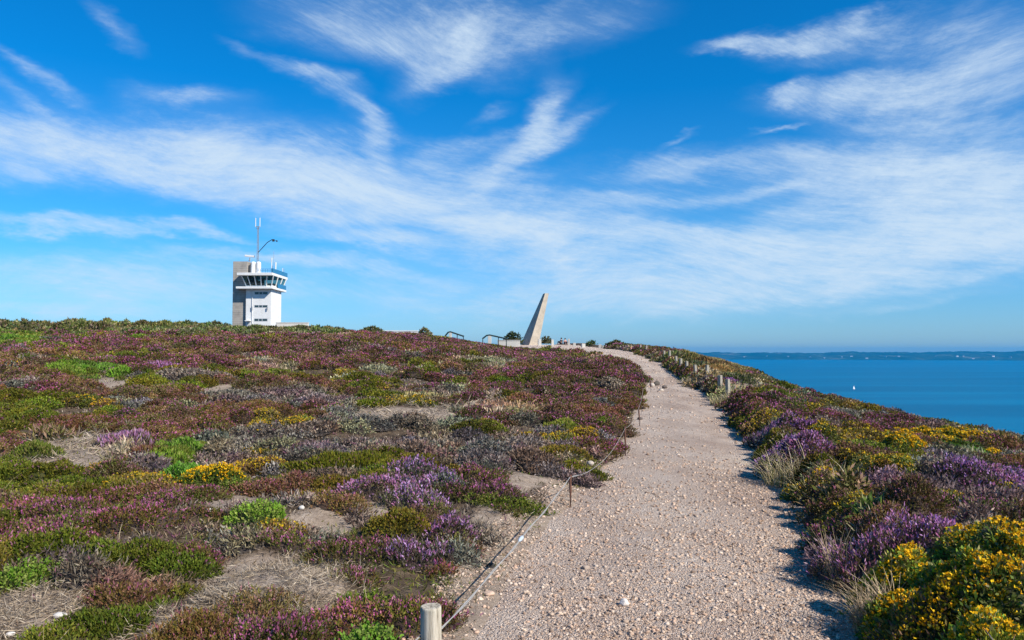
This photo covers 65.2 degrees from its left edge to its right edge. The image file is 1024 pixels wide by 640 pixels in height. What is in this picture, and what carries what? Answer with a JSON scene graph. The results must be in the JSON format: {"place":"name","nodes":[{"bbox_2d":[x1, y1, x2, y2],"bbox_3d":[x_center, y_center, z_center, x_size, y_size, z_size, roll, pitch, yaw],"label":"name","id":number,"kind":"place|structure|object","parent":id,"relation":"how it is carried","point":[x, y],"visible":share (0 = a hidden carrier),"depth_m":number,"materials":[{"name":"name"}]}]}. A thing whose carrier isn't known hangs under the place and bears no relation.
{"place":"outdoors","nodes":[
{"label":"outdoors","id":0,"kind":"place"},
{"bbox_2d":[276,322,308,325],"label":"white wall","id":1,"kind":"structure","parent":0,"point":[290,323],"depth_m":118.07,"materials":[{"name":"white paint"}]},
{"bbox_2d":[0,343,926,639],"bbox_3d":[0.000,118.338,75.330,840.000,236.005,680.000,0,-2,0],"label":"ground","id":2,"kind":"structure","parent":0,"point":[316,517],"depth_m":6.68,"materials":[{"name":"soil"}]},
{"bbox_2d":[5,422,81,459],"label":"leafy bush","id":3,"kind":"object","parent":2,"relation":"on","point":[37,447],"visible":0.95,"depth_m":11.70,"materials":[{"name":"green plant"}]},
{"bbox_2d":[53,612,66,618],"bbox_3d":[-2.858,1.868,5.062,0.085,0.041,0.072,0,-2,-1],"label":"stone","id":4,"kind":"object","parent":2,"relation":"on","point":[56,615],"visible":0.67,"depth_m":5.04,"materials":[{"name":"white stone"}]},
{"bbox_2d":[1,483,192,564],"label":"heather bush","id":5,"kind":"object","parent":2,"relation":"on","point":[115,523],"visible":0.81,"depth_m":6.83,"materials":[{"name":"purple plant"}]},
{"bbox_2d":[78,462,178,484],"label":"gorse bush","id":6,"kind":"object","parent":2,"relation":"on","point":[145,477],"visible":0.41,"depth_m":9.33,"materials":[{"name":"yellow plant"}]},
{"bbox_2d":[92,427,166,457],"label":"heather bush","id":7,"kind":"object","parent":2,"relation":"on","point":[135,433],"visible":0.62,"depth_m":12.53,"materials":[{"name":"purple plant"}]},
{"bbox_2d":[44,535,229,594],"bbox_3d":[-2.744,1.790,5.839,1.259,0.386,1.028,0,-2,0],"label":"heather bush","id":8,"kind":"object","parent":2,"relation":"on","point":[114,559],"visible":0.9,"depth_m":5.87,"materials":[{"name":"green plant"}]},
{"bbox_2d":[141,360,237,380],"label":"heather bush","id":9,"kind":"object","parent":2,"relation":"on","point":[175,373],"visible":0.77,"depth_m":25.72,"materials":[{"name":"pink plant"}]},
{"bbox_2d":[159,447,287,493],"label":"gorse bush","id":10,"kind":"object","parent":2,"relation":"on","point":[223,474],"visible":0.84,"depth_m":9.30,"materials":[{"name":"yellow plant"}]},
{"bbox_2d":[193,388,255,398],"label":"heather bush","id":11,"kind":"object","parent":2,"relation":"on","point":[235,391],"visible":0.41,"depth_m":21.33,"materials":[{"name":"grey plant"}]},
{"bbox_2d":[232,218,287,325],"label":"control tower","id":12,"kind":"structure","parent":2,"relation":"on","point":[256,300],"depth_m":130.63,"materials":[{"name":"concrete"}]},
{"bbox_2d":[254,292,267,294],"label":"window","id":13,"kind":"structure","parent":12,"relation":"in","point":[255,293],"depth_m":130.27,"materials":[{"name":"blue glass"}]},
{"bbox_2d":[254,305,267,307],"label":"window","id":14,"kind":"structure","parent":12,"relation":"in","point":[255,306],"depth_m":130.17,"materials":[{"name":"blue glass"}]},
{"bbox_2d":[254,318,267,320],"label":"window","id":15,"kind":"structure","parent":12,"relation":"in","point":[255,319],"depth_m":130.08,"materials":[{"name":"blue glass"}]},
{"bbox_2d":[241,276,286,288],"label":"lookout window","id":16,"kind":"structure","parent":12,"relation":"in","point":[254,282],"depth_m":131.55,"materials":[{"name":"glass"}]},
{"bbox_2d":[0,390,523,639],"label":"straw litter","id":17,"kind":"object","parent":2,"relation":"on","point":[215,595],"visible":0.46,"depth_m":5.30,"materials":[{"name":"beige plant"}]},
{"bbox_2d":[223,498,310,536],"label":"leafy bush","id":18,"kind":"object","parent":2,"relation":"on","point":[265,517],"visible":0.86,"depth_m":6.92,"materials":[{"name":"green plant"}]},
{"bbox_2d":[1,438,597,639],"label":"dead stalks","id":19,"kind":"object","parent":2,"relation":"on","point":[267,549],"visible":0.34,"depth_m":5.88,"materials":[{"name":"brown plant"}]},
{"bbox_2d":[264,449,403,481],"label":"heather bush","id":20,"kind":"object","parent":2,"relation":"on","point":[324,463],"visible":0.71,"depth_m":10.13,"materials":[{"name":"green plant"}]},
{"bbox_2d":[247,526,464,572],"bbox_3d":[-1.305,1.739,6.153,1.845,0.263,0.707,-1,-2,19],"label":"heather bush","id":21,"kind":"object","parent":2,"relation":"on","point":[415,561],"visible":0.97,"depth_m":6.01,"materials":[{"name":"purple plant"}]},
{"bbox_2d":[361,325,384,330],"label":"bush","id":22,"kind":"object","parent":2,"relation":"on","point":[372,327],"visible":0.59,"depth_m":89.66,"materials":[{"name":"green plant"}]},
{"bbox_2d":[307,489,446,538],"bbox_3d":[-1.256,1.720,7.146,1.578,0.284,0.816,-2,-3,35],"label":"heather bush","id":23,"kind":"object","parent":2,"relation":"on","point":[409,521],"visible":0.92,"depth_m":6.84,"materials":[{"name":"green plant"}]},
{"bbox_2d":[306,585,470,639],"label":"heather bush","id":24,"kind":"object","parent":2,"relation":"on","point":[402,616],"visible":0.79,"depth_m":4.71,"materials":[{"name":"pink plant"}]},
{"bbox_2d":[383,330,417,332],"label":"white wall","id":25,"kind":"structure","parent":2,"relation":"on","point":[415,331],"depth_m":99.98,"materials":[{"name":"white paint"}]},
{"bbox_2d":[375,479,458,516],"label":"heather bush","id":26,"kind":"object","parent":2,"relation":"on","point":[415,494],"visible":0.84,"depth_m":7.76,"materials":[{"name":"purple plant"}]},
{"bbox_2d":[418,327,432,334],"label":"bush","id":27,"kind":"object","parent":2,"relation":"on","point":[426,330],"visible":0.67,"depth_m":94.88,"materials":[{"name":"green plant"}]},
{"bbox_2d":[420,603,441,639],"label":"wooden post","id":28,"kind":"object","parent":2,"relation":"on","point":[430,622],"visible":1,"depth_m":3.81,"materials":[{"name":"white wood"}]},
{"bbox_2d":[0,316,886,536],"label":"scrub","id":29,"kind":"object","parent":2,"relation":"on","point":[83,325],"visible":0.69,"depth_m":60.96,"materials":[{"name":"green plant"}]},
{"bbox_2d":[419,509,486,551],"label":"heather bush","id":30,"kind":"object","parent":2,"relation":"on","point":[454,523],"visible":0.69,"depth_m":6.51,"materials":[{"name":"purple plant"}]},
{"bbox_2d":[445,331,463,339],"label":"handrail","id":31,"kind":"object","parent":2,"relation":"on","point":[450,333],"visible":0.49,"depth_m":95.94,"materials":[{"name":"grey metal"}]},
{"bbox_2d":[442,463,473,476],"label":"heather bush","id":32,"kind":"object","parent":2,"relation":"on","point":[452,466],"visible":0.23,"depth_m":9.29,"materials":[{"name":"green plant"}]},
{"bbox_2d":[459,540,486,556],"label":"heather bush","id":33,"kind":"object","parent":2,"relation":"on","point":[481,548],"visible":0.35,"depth_m":6.34,"materials":[{"name":"grey plant"}]},
{"bbox_2d":[5,361,956,639],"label":"grass","id":34,"kind":"structure","parent":2,"relation":"on","point":[219,505],"depth_m":8.10,"materials":[{"name":"green plant"}]},
{"bbox_2d":[483,590,494,595],"bbox_3d":[-0.156,1.857,5.423,0.076,0.036,0.072,1,-3,-31],"label":"stone","id":35,"kind":"object","parent":2,"relation":"on","point":[490,593],"visible":0.98,"depth_m":5.40,"materials":[{"name":"beige stone"}]},
{"bbox_2d":[482,334,506,345],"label":"handrail","id":36,"kind":"object","parent":2,"relation":"on","point":[489,337],"visible":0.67,"depth_m":96.92,"materials":[{"name":"grey metal"}]},
{"bbox_2d":[0,327,991,639],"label":"green undergrowth","id":37,"kind":"object","parent":2,"relation":"on","point":[180,449],"visible":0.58,"depth_m":11.32,"materials":[{"name":"green plant"}]},
{"bbox_2d":[455,491,559,515],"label":"heather bush","id":38,"kind":"object","parent":2,"relation":"on","point":[518,503],"visible":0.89,"depth_m":8.03,"materials":[{"name":"green plant"}]},
{"bbox_2d":[0,330,1015,639],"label":"dry grass","id":39,"kind":"structure","parent":2,"relation":"on","point":[124,446],"depth_m":26.76,"materials":[{"name":"beige plant"}]},
{"bbox_2d":[497,340,519,346],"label":"stone wall","id":40,"kind":"structure","parent":2,"relation":"on","point":[514,343],"depth_m":100.96,"materials":[{"name":"white stone"}]},
{"bbox_2d":[0,330,1023,639],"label":"faded heather","id":41,"kind":"object","parent":2,"relation":"on","point":[916,492],"visible":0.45,"depth_m":11.54,"materials":[{"name":"brown plant"}]},
{"bbox_2d":[0,328,1023,639],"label":"heather","id":42,"kind":"object","parent":2,"relation":"on","point":[578,372],"visible":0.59,"depth_m":19.86,"materials":[{"name":"purple plant"}]},
{"bbox_2d":[0,330,1023,572],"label":"dead heather","id":43,"kind":"object","parent":2,"relation":"on","point":[493,451],"visible":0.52,"depth_m":11.71,"materials":[{"name":"grey plant"}]},
{"bbox_2d":[0,330,1023,639],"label":"green heather","id":44,"kind":"object","parent":2,"relation":"on","point":[16,404],"visible":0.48,"depth_m":10.91,"materials":[{"name":"green plant"}]},
{"bbox_2d":[5,332,1019,509],"bbox_3d":[3.091,2.933,45.941,60.989,5.429,68.678,2,-3,-35],"label":"flowering gorse","id":45,"kind":"object","parent":2,"relation":"on","point":[837,434],"visible":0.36,"depth_m":15.01,"materials":[{"name":"yellow plant"}]},
{"bbox_2d":[503,331,524,344],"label":"bush","id":46,"kind":"object","parent":2,"relation":"on","point":[510,335],"visible":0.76,"depth_m":105.67,"materials":[{"name":"green plant"}]},
{"bbox_2d":[521,293,548,344],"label":"monument","id":47,"kind":"object","parent":2,"relation":"on","point":[532,334],"visible":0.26,"depth_m":108.39,"materials":[{"name":"concrete"}]},
{"bbox_2d":[516,430,593,460],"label":"gorse bush","id":48,"kind":"object","parent":2,"relation":"on","point":[555,448],"visible":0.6,"depth_m":11.82,"materials":[{"name":"green plant"}]},
{"bbox_2d":[568,475,571,507],"bbox_3d":[0.627,1.880,8.592,0.048,0.431,0.032,2,-5,-20],"label":"rusty rod","id":49,"kind":"object","parent":2,"relation":"on","point":[570,487],"visible":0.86,"depth_m":8.59,"materials":[{"name":"metal"}]},
{"bbox_2d":[442,379,650,628],"bbox_3d":[2.253,1.798,15.393,0.264,0.550,23.602,-1,-2,12],"label":"rope","id":50,"kind":"object","parent":49,"relation":"attached to","point":[521,538],"visible":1,"depth_m":5.57,"materials":[{"name":"white fabric"}]},
{"bbox_2d":[584,340,597,345],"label":"bush","id":51,"kind":"object","parent":2,"relation":"on","point":[590,342],"visible":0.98,"depth_m":96.71,"materials":[{"name":"green plant"}]},
{"bbox_2d":[624,427,625,455],"bbox_3d":[1.807,1.986,12.778,0.044,0.561,0.031,2,-3,-42],"label":"rusty rod","id":52,"kind":"object","parent":2,"relation":"on","point":[625,439],"visible":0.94,"depth_m":12.77,"materials":[{"name":"metal"}]},
{"bbox_2d":[319,377,1023,554],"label":"pale heather","id":53,"kind":"object","parent":2,"relation":"on","point":[370,488],"visible":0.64,"depth_m":8.96,"materials":[{"name":"purple plant"}]},
{"bbox_2d":[717,375,722,386],"bbox_3d":[6.441,2.088,24.765,0.114,0.760,0.114,1,-2,-39],"label":"bank post","id":54,"kind":"object","parent":2,"relation":"on","point":[719,379],"visible":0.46,"depth_m":24.72,"materials":[{"name":"grey wood"}]},
{"bbox_2d":[725,379,729,396],"bbox_3d":[6.244,2.089,23.143,0.107,0.760,0.107,3,-5,-38],"label":"bank post","id":55,"kind":"object","parent":2,"relation":"on","point":[727,385],"visible":0.53,"depth_m":23.11,"materials":[{"name":"grey wood"}]},
{"bbox_2d":[729,443,820,487],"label":"grass tuft","id":56,"kind":"object","parent":2,"relation":"on","point":[777,479],"visible":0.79,"depth_m":9.95,"materials":[{"name":"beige plant"}]},
{"bbox_2d":[741,417,810,449],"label":"heather bush","id":57,"kind":"object","parent":2,"relation":"on","point":[753,440],"visible":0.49,"depth_m":13.83,"materials":[{"name":"purple plant"}]},
{"bbox_2d":[679,348,1021,441],"bbox_3d":[13.951,3.342,53.188,7.466,2.913,64.428,0,-2,7],"label":"bracken","id":58,"kind":"object","parent":2,"relation":"on","point":[722,365],"visible":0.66,"depth_m":36.84,"materials":[{"name":"brown plant"}]},
{"bbox_2d":[777,466,923,532],"bbox_3d":[3.312,1.764,7.980,1.282,0.439,2.220,0,-2,0],"label":"gorse bush","id":59,"kind":"object","parent":2,"relation":"on","point":[850,497],"visible":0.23,"depth_m":7.24,"materials":[{"name":"green plant"}]},
{"bbox_2d":[818,567,918,634],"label":"grass tuft","id":60,"kind":"object","parent":2,"relation":"on","point":[853,619],"visible":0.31,"depth_m":4.75,"materials":[{"name":"beige plant"}]},
{"bbox_2d":[790,502,963,594],"bbox_3d":[2.632,1.591,5.897,1.114,0.625,1.560,0,-2,0],"label":"heather bush","id":61,"kind":"object","parent":2,"relation":"on","point":[913,529],"visible":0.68,"depth_m":5.51,"materials":[{"name":"purple plant"}]},
{"bbox_2d":[855,463,916,492],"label":"heather bush","id":62,"kind":"object","parent":2,"relation":"on","point":[884,473],"visible":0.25,"depth_m":8.14,"materials":[{"name":"purple plant"}]},
{"bbox_2d":[838,540,951,617],"bbox_3d":[2.437,1.604,4.818,0.565,0.489,0.792,1,-2,-23],"label":"gorse bush","id":63,"kind":"object","parent":2,"relation":"on","point":[916,566],"visible":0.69,"depth_m":4.86,"materials":[{"name":"yellow plant"}]},
{"bbox_2d":[853,550,1023,639],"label":"gorse bush","id":64,"kind":"object","parent":2,"relation":"on","point":[972,602],"visible":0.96,"depth_m":4.01,"materials":[{"name":"yellow plant"}]},
{"bbox_2d":[881,422,1023,584],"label":"gorse","id":65,"kind":"object","parent":2,"relation":"on","point":[1005,536],"visible":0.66,"depth_m":4.69,"materials":[{"name":"yellow plant"}]},
{"bbox_2d":[923,519,997,564],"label":"gorse bush","id":66,"kind":"object","parent":2,"relation":"on","point":[955,539],"visible":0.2,"depth_m":5.10,"materials":[{"name":"yellow plant"}]},
{"bbox_2d":[945,444,988,459],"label":"heather bush","id":67,"kind":"object","parent":2,"relation":"on","point":[968,446],"visible":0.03,"depth_m":15.74,"materials":[{"name":"green plant"}]},
{"bbox_2d":[928,489,1022,519],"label":"heather bush","id":68,"kind":"object","parent":2,"relation":"on","point":[952,499],"visible":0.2,"depth_m":6.82,"materials":[{"name":"purple plant"}]},
{"bbox_2d":[0,0,1023,352],"label":"sky","id":69,"kind":"structure","parent":0,"point":[703,176],"materials":[{"name":"blue"}]},
{"bbox_2d":[541,335,550,344],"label":"bush","id":70,"kind":"object","parent":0,"point":[546,340],"visible":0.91,"depth_m":110.74,"materials":[{"name":"green plant"}]},
{"bbox_2d":[401,344,864,639],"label":"path","id":71,"kind":"structure","parent":0,"point":[692,437],"depth_m":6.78,"materials":[{"name":"beige gravel"}]},
{"bbox_2d":[604,339,625,347],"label":"bush","id":72,"kind":"object","parent":71,"relation":"on","point":[613,341],"visible":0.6,"depth_m":83.79,"materials":[{"name":"green plant"}]},
{"bbox_2d":[619,598,628,605],"bbox_3d":[0.727,1.834,5.182,0.064,0.059,0.067,-2,-3,39],"label":"stone","id":73,"kind":"object","parent":71,"relation":"on","point":[624,602],"visible":0.97,"depth_m":5.16,"materials":[{"name":"white stone"}]},
{"bbox_2d":[704,386,733,405],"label":"grass tuft","id":74,"kind":"object","parent":71,"relation":"on","point":[717,400],"visible":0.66,"depth_m":22.79,"materials":[{"name":"beige plant"}]},
{"bbox_2d":[806,527,862,591],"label":"grass tuft","id":75,"kind":"object","parent":71,"relation":"on","point":[832,584],"visible":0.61,"depth_m":5.59,"materials":[{"name":"beige plant"}]},
{"bbox_2d":[782,457,891,499],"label":"grass tuft","id":76,"kind":"object","parent":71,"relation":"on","point":[822,478],"visible":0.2,"depth_m":8.64,"materials":[{"name":"plant"}]},
{"bbox_2d":[695,351,1023,360],"bbox_3d":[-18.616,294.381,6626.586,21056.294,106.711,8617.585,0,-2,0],"label":"hills","id":77,"kind":"structure","parent":0,"point":[987,355],"depth_m":8616.12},
{"bbox_2d":[723,359,1023,434],"bbox_3d":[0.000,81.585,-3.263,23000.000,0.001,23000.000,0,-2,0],"label":"sea","id":78,"kind":"structure","parent":0,"point":[990,393],"depth_m":2075.34,"materials":[{"name":"liquid"}]}
]}

